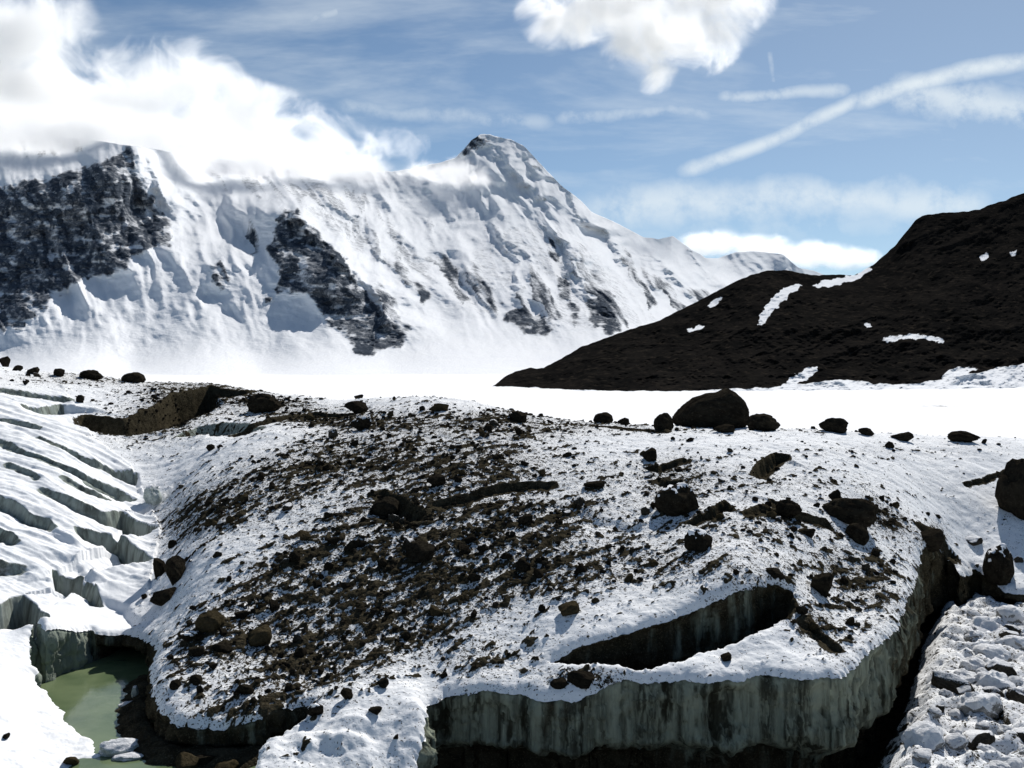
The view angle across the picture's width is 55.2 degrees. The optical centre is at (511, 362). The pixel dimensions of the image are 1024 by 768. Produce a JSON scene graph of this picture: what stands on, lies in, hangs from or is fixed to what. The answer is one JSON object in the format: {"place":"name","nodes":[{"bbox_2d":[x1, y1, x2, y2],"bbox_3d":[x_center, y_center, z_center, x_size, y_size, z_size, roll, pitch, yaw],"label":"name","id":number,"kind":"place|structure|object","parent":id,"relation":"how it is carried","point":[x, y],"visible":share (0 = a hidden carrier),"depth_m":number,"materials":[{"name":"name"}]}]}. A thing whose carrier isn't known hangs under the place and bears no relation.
{"place":"outdoors","nodes":[
{"label":"outdoors","id":0,"kind":"place"},
{"bbox_2d":[0,393,161,767],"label":"ice slope","id":1,"kind":"structure","parent":0,"point":[80,531],"depth_m":34.48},
{"bbox_2d":[63,757,79,764],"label":"rock","id":2,"kind":"object","parent":1,"relation":"on","point":[71,761],"visible":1,"depth_m":21.86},
{"bbox_2d":[143,484,161,505],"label":"ice block","id":3,"kind":"object","parent":1,"relation":"on","point":[152,495],"depth_m":41.25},
{"bbox_2d":[40,629,282,767],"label":"water","id":4,"kind":"structure","parent":0,"point":[87,698],"depth_m":26.42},
{"bbox_2d":[98,738,138,756],"bbox_3d":[-9.091,8.930,22.689,0.920,0.440,0.680,0,0,-17],"label":"ice block","id":5,"kind":"object","parent":4,"relation":"in","point":[113,747],"depth_m":22.51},
{"bbox_2d":[175,752,198,767],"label":"rock","id":6,"kind":"object","parent":4,"relation":"in","point":[185,760],"visible":1,"depth_m":21.78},
{"bbox_2d":[0,133,822,374],"bbox_3d":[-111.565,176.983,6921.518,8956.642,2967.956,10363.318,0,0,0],"label":"mountain","id":7,"kind":"structure","parent":0,"point":[485,254],"depth_m":3342.96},
{"bbox_2d":[0,366,1023,767],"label":"moraine","id":8,"kind":"structure","parent":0,"point":[952,484],"depth_m":31.02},
{"bbox_2d":[0,356,10,366],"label":"rock","id":9,"kind":"object","parent":8,"relation":"on","point":[5,361],"visible":0.94,"depth_m":67.03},
{"bbox_2d":[53,368,64,376],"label":"rock","id":10,"kind":"object","parent":8,"relation":"on","point":[59,372],"visible":1,"depth_m":63.12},
{"bbox_2d":[79,370,102,379],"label":"boulder","id":11,"kind":"object","parent":8,"relation":"on","point":[92,374],"visible":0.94,"depth_m":64.19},
{"bbox_2d":[121,372,145,382],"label":"rock","id":12,"kind":"object","parent":8,"relation":"on","point":[135,377],"visible":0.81,"depth_m":64.77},
{"bbox_2d":[153,558,165,577],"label":"rock","id":13,"kind":"object","parent":8,"relation":"on","point":[158,566],"visible":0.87,"depth_m":33.05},
{"bbox_2d":[150,587,175,605],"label":"boulder","id":14,"kind":"object","parent":8,"relation":"on","point":[161,597],"visible":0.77,"depth_m":30.48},
{"bbox_2d":[164,555,185,585],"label":"rock","id":15,"kind":"object","parent":8,"relation":"on","point":[174,568],"visible":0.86,"depth_m":31.36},
{"bbox_2d":[169,679,181,689],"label":"rock","id":16,"kind":"object","parent":8,"relation":"on","point":[175,684],"visible":1,"depth_m":23.75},
{"bbox_2d":[178,631,197,641],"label":"rock","id":17,"kind":"object","parent":8,"relation":"on","point":[186,636],"visible":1,"depth_m":26.09,"materials":[{"name":"white"}]},
{"bbox_2d":[189,674,201,685],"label":"rock","id":18,"kind":"object","parent":8,"relation":"on","point":[195,679],"visible":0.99,"depth_m":23.91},
{"bbox_2d":[189,645,204,656],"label":"rock","id":19,"kind":"object","parent":8,"relation":"on","point":[197,651],"visible":1,"depth_m":25.25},
{"bbox_2d":[195,610,224,632],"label":"boulder","id":20,"kind":"object","parent":8,"relation":"on","point":[210,621],"visible":1,"depth_m":26.43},
{"bbox_2d":[211,643,232,653],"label":"rock","id":21,"kind":"object","parent":8,"relation":"on","point":[226,648],"visible":0.99,"depth_m":25.47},
{"bbox_2d":[234,610,248,617],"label":"stone","id":22,"kind":"object","parent":8,"relation":"on","point":[242,614],"visible":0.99,"depth_m":27.29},
{"bbox_2d":[236,684,254,694],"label":"rock","id":23,"kind":"object","parent":8,"relation":"on","point":[246,689],"visible":0.99,"depth_m":23.40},
{"bbox_2d":[247,624,271,646],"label":"boulder","id":24,"kind":"object","parent":8,"relation":"on","point":[260,635],"visible":0.95,"depth_m":25.99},
{"bbox_2d":[247,393,280,413],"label":"boulder","id":25,"kind":"object","parent":8,"relation":"on","point":[261,403],"visible":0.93,"depth_m":54.30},
{"bbox_2d":[269,599,279,610],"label":"stone","id":26,"kind":"object","parent":8,"relation":"on","point":[274,605],"visible":1,"depth_m":27.71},
{"bbox_2d":[289,551,300,563],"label":"stone","id":27,"kind":"object","parent":8,"relation":"on","point":[294,556],"visible":1,"depth_m":30.07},
{"bbox_2d":[292,631,303,641],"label":"stone","id":28,"kind":"object","parent":8,"relation":"on","point":[298,635],"visible":1,"depth_m":26.15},
{"bbox_2d":[296,647,306,657],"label":"stone","id":29,"kind":"object","parent":8,"relation":"on","point":[301,652],"visible":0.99,"depth_m":25.45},
{"bbox_2d":[300,530,310,540],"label":"stone","id":30,"kind":"object","parent":8,"relation":"on","point":[305,535],"visible":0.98,"depth_m":31.50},
{"bbox_2d":[305,703,323,715],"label":"rock","id":31,"kind":"object","parent":8,"relation":"on","point":[314,709],"visible":1,"depth_m":22.51,"materials":[{"name":"black"}]},
{"bbox_2d":[326,537,339,544],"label":"stone","id":32,"kind":"object","parent":8,"relation":"on","point":[333,540],"visible":1,"depth_m":31.02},
{"bbox_2d":[340,688,352,699],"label":"rock","id":33,"kind":"object","parent":8,"relation":"on","point":[346,693],"visible":1,"depth_m":23.01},
{"bbox_2d":[343,540,358,551],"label":"stone","id":34,"kind":"object","parent":8,"relation":"on","point":[351,544],"visible":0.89,"depth_m":30.57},
{"bbox_2d":[344,401,368,413],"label":"rock","id":35,"kind":"object","parent":8,"relation":"on","point":[357,407],"visible":0.95,"depth_m":51.95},
{"bbox_2d":[351,414,371,429],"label":"rock","id":36,"kind":"object","parent":8,"relation":"on","point":[363,422],"visible":0.91,"depth_m":45.38,"materials":[{"name":"black"}]},
{"bbox_2d":[368,706,381,714],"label":"rock","id":37,"kind":"object","parent":8,"relation":"on","point":[375,710],"visible":1,"depth_m":22.45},
{"bbox_2d":[376,677,388,687],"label":"rock","id":38,"kind":"object","parent":8,"relation":"on","point":[382,682],"visible":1,"depth_m":23.45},
{"bbox_2d":[371,496,399,517],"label":"boulder","id":39,"kind":"object","parent":8,"relation":"on","point":[387,506],"visible":0.81,"depth_m":33.65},
{"bbox_2d":[405,541,434,561],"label":"boulder","id":40,"kind":"object","parent":8,"relation":"on","point":[419,551],"visible":1,"depth_m":29.65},
{"bbox_2d":[429,604,441,616],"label":"stone","id":41,"kind":"object","parent":8,"relation":"on","point":[434,610],"visible":0.99,"depth_m":26.81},
{"bbox_2d":[426,474,445,485],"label":"rock","id":42,"kind":"object","parent":8,"relation":"on","point":[437,480],"visible":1,"depth_m":35.08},
{"bbox_2d":[429,403,448,411],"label":"rock","id":43,"kind":"object","parent":8,"relation":"on","point":[437,407],"visible":0.98,"depth_m":48.63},
{"bbox_2d":[459,543,470,554],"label":"stone","id":44,"kind":"object","parent":8,"relation":"on","point":[464,549],"visible":0.88,"depth_m":29.90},
{"bbox_2d":[461,535,476,543],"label":"stone","id":45,"kind":"object","parent":8,"relation":"on","point":[469,539],"visible":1,"depth_m":30.56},
{"bbox_2d":[467,573,480,581],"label":"stone","id":46,"kind":"object","parent":8,"relation":"on","point":[472,577],"visible":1,"depth_m":28.22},
{"bbox_2d":[509,411,526,422],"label":"rock","id":47,"kind":"object","parent":8,"relation":"on","point":[518,416],"visible":0.87,"depth_m":46.30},
{"bbox_2d":[515,559,530,571],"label":"stone","id":48,"kind":"object","parent":8,"relation":"on","point":[523,565],"visible":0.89,"depth_m":28.52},
{"bbox_2d":[519,513,532,524],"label":"stone","id":49,"kind":"object","parent":8,"relation":"on","point":[524,519],"visible":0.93,"depth_m":31.55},
{"bbox_2d":[533,568,543,578],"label":"stone","id":50,"kind":"object","parent":8,"relation":"on","point":[538,573],"visible":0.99,"depth_m":28.04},
{"bbox_2d":[550,677,567,688],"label":"rock","id":51,"kind":"object","parent":8,"relation":"on","point":[560,683],"visible":1,"depth_m":23.12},
{"bbox_2d":[558,600,579,615],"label":"rock","id":52,"kind":"object","parent":8,"relation":"on","point":[569,608],"visible":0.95,"depth_m":25.61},
{"bbox_2d":[573,496,584,506],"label":"stone","id":53,"kind":"object","parent":8,"relation":"on","point":[579,501],"visible":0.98,"depth_m":33.20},
{"bbox_2d":[574,564,585,574],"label":"stone","id":54,"kind":"object","parent":8,"relation":"on","point":[580,568],"visible":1,"depth_m":27.96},
{"bbox_2d":[567,670,594,688],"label":"boulder","id":55,"kind":"object","parent":8,"relation":"on","point":[580,679],"visible":1,"depth_m":23.07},
{"bbox_2d":[583,481,605,487],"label":"rock","id":56,"kind":"object","parent":8,"relation":"on","point":[594,484],"visible":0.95,"depth_m":34.75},
{"bbox_2d":[593,412,612,423],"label":"rock","id":57,"kind":"object","parent":8,"relation":"on","point":[605,417],"visible":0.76,"depth_m":49.31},
{"bbox_2d":[642,447,656,461],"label":"rock","id":58,"kind":"object","parent":8,"relation":"on","point":[650,455],"visible":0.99,"depth_m":38.39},
{"bbox_2d":[654,413,673,429],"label":"rock","id":59,"kind":"object","parent":8,"relation":"on","point":[663,421],"visible":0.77,"depth_m":45.59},
{"bbox_2d":[554,584,793,682],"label":"crevasse wall","id":60,"kind":"structure","parent":8,"relation":"attached to","point":[736,617],"depth_m":25.77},
{"bbox_2d":[655,482,698,516],"bbox_3d":[5.326,4.490,32.262,1.127,1.089,1.361,0,0,-44],"label":"boulder","id":61,"kind":"object","parent":8,"relation":"on","point":[677,499],"visible":0.94,"depth_m":31.90,"materials":[{"name":"brown"}]},
{"bbox_2d":[684,528,712,551],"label":"boulder","id":62,"kind":"object","parent":8,"relation":"on","point":[696,539],"visible":0.93,"depth_m":28.47,"materials":[{"name":"brown"}]},
{"bbox_2d":[672,388,748,428],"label":"boulder","id":63,"kind":"object","parent":8,"relation":"on","point":[720,407],"visible":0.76,"depth_m":49.84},
{"bbox_2d":[416,546,1023,767],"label":"ice cliff","id":64,"kind":"structure","parent":8,"relation":"on","point":[765,721],"depth_m":23.29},
{"bbox_2d":[920,528,943,552],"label":"boulder","id":65,"kind":"object","parent":64,"relation":"on","point":[933,539],"visible":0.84,"depth_m":35.95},
{"bbox_2d":[982,543,1014,585],"bbox_3d":[18.825,7.800,37.984,1.144,1.581,1.150,0,0,31],"label":"boulder","id":66,"kind":"object","parent":64,"relation":"on","point":[998,566],"visible":1,"depth_m":37.66,"materials":[{"name":"brown"}]},
{"bbox_2d":[713,424,734,432],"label":"rock","id":67,"kind":"object","parent":8,"relation":"on","point":[725,428],"visible":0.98,"depth_m":45.33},
{"bbox_2d":[720,652,731,660],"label":"rock","id":68,"kind":"object","parent":8,"relation":"on","point":[726,656],"visible":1,"depth_m":23.60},
{"bbox_2d":[746,413,779,431],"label":"boulder","id":69,"kind":"object","parent":8,"relation":"on","point":[763,422],"visible":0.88,"depth_m":48.07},
{"bbox_2d":[765,567,784,579],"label":"boulder","id":70,"kind":"object","parent":8,"relation":"on","point":[774,573],"visible":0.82,"depth_m":26.95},
{"bbox_2d":[776,499,801,516],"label":"boulder","id":71,"kind":"object","parent":8,"relation":"on","point":[786,507],"visible":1,"depth_m":32.17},
{"bbox_2d":[795,606,807,614],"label":"stone","id":72,"kind":"object","parent":8,"relation":"on","point":[803,610],"visible":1,"depth_m":25.57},
{"bbox_2d":[803,528,815,538],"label":"stone","id":73,"kind":"object","parent":8,"relation":"on","point":[810,532],"visible":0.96,"depth_m":31.15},
{"bbox_2d":[810,572,833,597],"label":"rock","id":74,"kind":"object","parent":8,"relation":"on","point":[821,583],"visible":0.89,"depth_m":27.39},
{"bbox_2d":[819,418,848,432],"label":"boulder","id":75,"kind":"object","parent":8,"relation":"on","point":[837,425],"visible":0.92,"depth_m":49.28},
{"bbox_2d":[828,489,840,499],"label":"rock","id":76,"kind":"object","parent":8,"relation":"on","point":[835,494],"visible":0.76,"depth_m":35.00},
{"bbox_2d":[822,498,878,526],"bbox_3d":[11.680,5.189,34.077,2.058,1.052,1.524,0,0,25],"label":"boulder","id":77,"kind":"object","parent":8,"relation":"on","point":[854,510],"visible":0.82,"depth_m":33.45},
{"bbox_2d":[845,523,869,545],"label":"rock","id":78,"kind":"object","parent":8,"relation":"on","point":[857,533],"visible":0.98,"depth_m":32.26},
{"bbox_2d":[858,428,873,435],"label":"rock","id":79,"kind":"object","parent":8,"relation":"on","point":[867,431],"visible":0.98,"depth_m":49.45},
{"bbox_2d":[890,432,913,440],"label":"rock","id":80,"kind":"object","parent":8,"relation":"on","point":[906,436],"visible":1,"depth_m":49.91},
{"bbox_2d":[947,431,978,441],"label":"boulder","id":81,"kind":"object","parent":8,"relation":"on","point":[959,436],"visible":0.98,"depth_m":50.15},
{"bbox_2d":[965,534,982,545],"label":"rock","id":82,"kind":"object","parent":8,"relation":"on","point":[973,540],"visible":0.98,"depth_m":40.24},
{"bbox_2d":[995,458,1023,519],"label":"boulder","id":83,"kind":"object","parent":8,"relation":"on","point":[1009,493],"visible":0.89,"depth_m":42.17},
{"bbox_2d":[0,0,1023,274],"label":"sky","id":84,"kind":"structure","parent":0,"point":[816,134],"materials":[{"name":"blue"}]},
{"bbox_2d":[9,373,1015,708],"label":"gravel","id":85,"kind":"structure","parent":0,"point":[391,567],"depth_m":33.36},
{"bbox_2d":[103,374,1023,590],"bbox_3d":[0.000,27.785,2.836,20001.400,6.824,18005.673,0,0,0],"label":"snowfield","id":86,"kind":"structure","parent":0,"point":[991,412],"depth_m":663.16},
{"bbox_2d":[115,592,1023,767],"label":"ground","id":87,"kind":"structure","parent":0,"point":[944,646],"depth_m":25.74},
{"bbox_2d":[111,752,143,761],"bbox_3d":[-8.747,9.000,22.314,0.720,0.200,0.440,0,0,-6],"label":"ice block","id":88,"kind":"object","parent":87,"relation":"on","point":[128,756],"depth_m":22.20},
{"bbox_2d":[29,624,308,747],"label":"pool wall","id":89,"kind":"structure","parent":87,"relation":"on","point":[54,653],"depth_m":27.47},
{"bbox_2d":[197,754,216,764],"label":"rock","id":90,"kind":"object","parent":87,"relation":"on","point":[204,759],"visible":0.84,"depth_m":21.87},
{"bbox_2d":[215,759,238,767],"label":"rock","id":91,"kind":"object","parent":87,"relation":"on","point":[232,763],"visible":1,"depth_m":21.59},
{"bbox_2d":[912,749,930,764],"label":"stone","id":92,"kind":"object","parent":87,"relation":"on","point":[920,756],"visible":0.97,"depth_m":21.91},
{"bbox_2d":[901,721,945,751],"bbox_3d":[9.728,8.918,23.123,0.908,0.659,1.128,-1,19,43],"label":"stone","id":93,"kind":"object","parent":87,"relation":"on","point":[927,734],"visible":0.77,"depth_m":22.98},
{"bbox_2d":[927,707,942,718],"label":"stone","id":94,"kind":"object","parent":87,"relation":"on","point":[935,712],"visible":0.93,"depth_m":24.79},
{"bbox_2d":[938,688,953,696],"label":"stone","id":95,"kind":"object","parent":87,"relation":"on","point":[945,692],"visible":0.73,"depth_m":26.21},
{"bbox_2d":[931,671,974,691],"bbox_3d":[12.076,8.920,26.926,0.836,0.804,1.179,0,0,-5],"label":"stone","id":96,"kind":"object","parent":87,"relation":"on","point":[951,682],"visible":0.53,"depth_m":26.76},
{"bbox_2d":[948,708,963,718],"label":"stone","id":97,"kind":"object","parent":87,"relation":"on","point":[955,713],"visible":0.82,"depth_m":25.17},
{"bbox_2d":[944,732,968,750],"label":"stone","id":98,"kind":"object","parent":87,"relation":"on","point":[957,741],"visible":0.99,"depth_m":22.95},
{"bbox_2d":[953,685,971,694],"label":"stone","id":99,"kind":"object","parent":87,"relation":"on","point":[961,690],"visible":0.65,"depth_m":26.33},
{"bbox_2d":[953,668,975,683],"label":"stone","id":100,"kind":"object","parent":87,"relation":"on","point":[965,674],"visible":0.29,"depth_m":27.74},
{"bbox_2d":[963,630,981,640],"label":"stone","id":101,"kind":"object","parent":87,"relation":"on","point":[971,635],"visible":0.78,"depth_m":31.42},
{"bbox_2d":[959,656,986,671],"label":"stone","id":102,"kind":"object","parent":87,"relation":"on","point":[972,663],"visible":0.56,"depth_m":28.74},
{"bbox_2d":[966,609,980,618],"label":"stone","id":103,"kind":"object","parent":87,"relation":"on","point":[972,613],"visible":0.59,"depth_m":34.11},
{"bbox_2d":[963,729,995,750],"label":"stone","id":104,"kind":"object","parent":87,"relation":"on","point":[974,737],"visible":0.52,"depth_m":23.12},
{"bbox_2d":[957,691,1002,717],"bbox_3d":[12.150,8.958,25.445,1.204,0.896,0.983,0,0,-32],"label":"stone","id":105,"kind":"object","parent":87,"relation":"on","point":[987,704],"visible":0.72,"depth_m":25.07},
{"bbox_2d":[975,722,989,729],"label":"stone","id":106,"kind":"object","parent":87,"relation":"on","point":[982,725],"visible":0.91,"depth_m":23.95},
{"bbox_2d":[967,616,999,633],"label":"stone","id":107,"kind":"object","parent":87,"relation":"on","point":[984,624],"visible":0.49,"depth_m":32.66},
{"bbox_2d":[976,743,995,751],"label":"stone","id":108,"kind":"object","parent":87,"relation":"on","point":[982,747],"visible":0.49,"depth_m":22.72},
{"bbox_2d":[972,643,1011,661],"bbox_3d":[14.744,9.012,30.092,1.107,0.667,0.997,7,5,36],"label":"stone","id":109,"kind":"object","parent":87,"relation":"on","point":[991,651],"visible":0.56,"depth_m":29.87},
{"bbox_2d":[982,686,1004,697],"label":"stone","id":110,"kind":"object","parent":87,"relation":"on","point":[990,689],"visible":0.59,"depth_m":26.48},
{"bbox_2d":[974,669,1015,690],"bbox_3d":[13.456,9.126,27.325,1.102,1.065,1.013,0,0,1],"label":"stone","id":111,"kind":"object","parent":87,"relation":"on","point":[999,680],"visible":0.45,"depth_m":27.14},
{"bbox_2d":[988,760,1011,767],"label":"stone","id":112,"kind":"object","parent":87,"relation":"on","point":[996,764],"visible":1,"depth_m":21.78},
{"bbox_2d":[985,657,1016,675],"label":"stone","id":113,"kind":"object","parent":87,"relation":"on","point":[1000,665],"visible":0.45,"depth_m":28.37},
{"bbox_2d":[997,724,1013,734],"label":"stone","id":114,"kind":"object","parent":87,"relation":"on","point":[1003,728],"visible":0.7,"depth_m":23.66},
{"bbox_2d":[998,630,1019,637],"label":"stone","id":115,"kind":"object","parent":87,"relation":"on","point":[1002,633],"visible":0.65,"depth_m":31.70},
{"bbox_2d":[996,605,1023,623],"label":"stone","id":116,"kind":"object","parent":87,"relation":"on","point":[1010,613],"visible":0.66,"depth_m":33.80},
{"bbox_2d":[999,755,1023,767],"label":"stone","id":117,"kind":"object","parent":87,"relation":"on","point":[1013,762],"visible":0.69,"depth_m":21.90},
{"bbox_2d":[1004,624,1020,633],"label":"stone","id":118,"kind":"object","parent":87,"relation":"on","point":[1010,627],"visible":0.61,"depth_m":32.31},
{"bbox_2d":[1002,635,1023,651],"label":"stone","id":119,"kind":"object","parent":87,"relation":"on","point":[1015,642],"visible":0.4,"depth_m":30.65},
{"bbox_2d":[1006,688,1023,703],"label":"stone","id":120,"kind":"object","parent":87,"relation":"on","point":[1015,694],"visible":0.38,"depth_m":26.48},
{"bbox_2d":[1008,675,1023,686],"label":"stone","id":121,"kind":"object","parent":87,"relation":"on","point":[1017,680],"visible":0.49,"depth_m":27.49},
{"bbox_2d":[1013,727,1023,742],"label":"stone","id":122,"kind":"object","parent":87,"relation":"on","point":[1019,731],"visible":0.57,"depth_m":23.36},
{"bbox_2d":[491,193,1023,390],"bbox_3d":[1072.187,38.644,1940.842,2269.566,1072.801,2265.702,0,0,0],"label":"hill","id":123,"kind":"structure","parent":0,"point":[931,301],"depth_m":1219.46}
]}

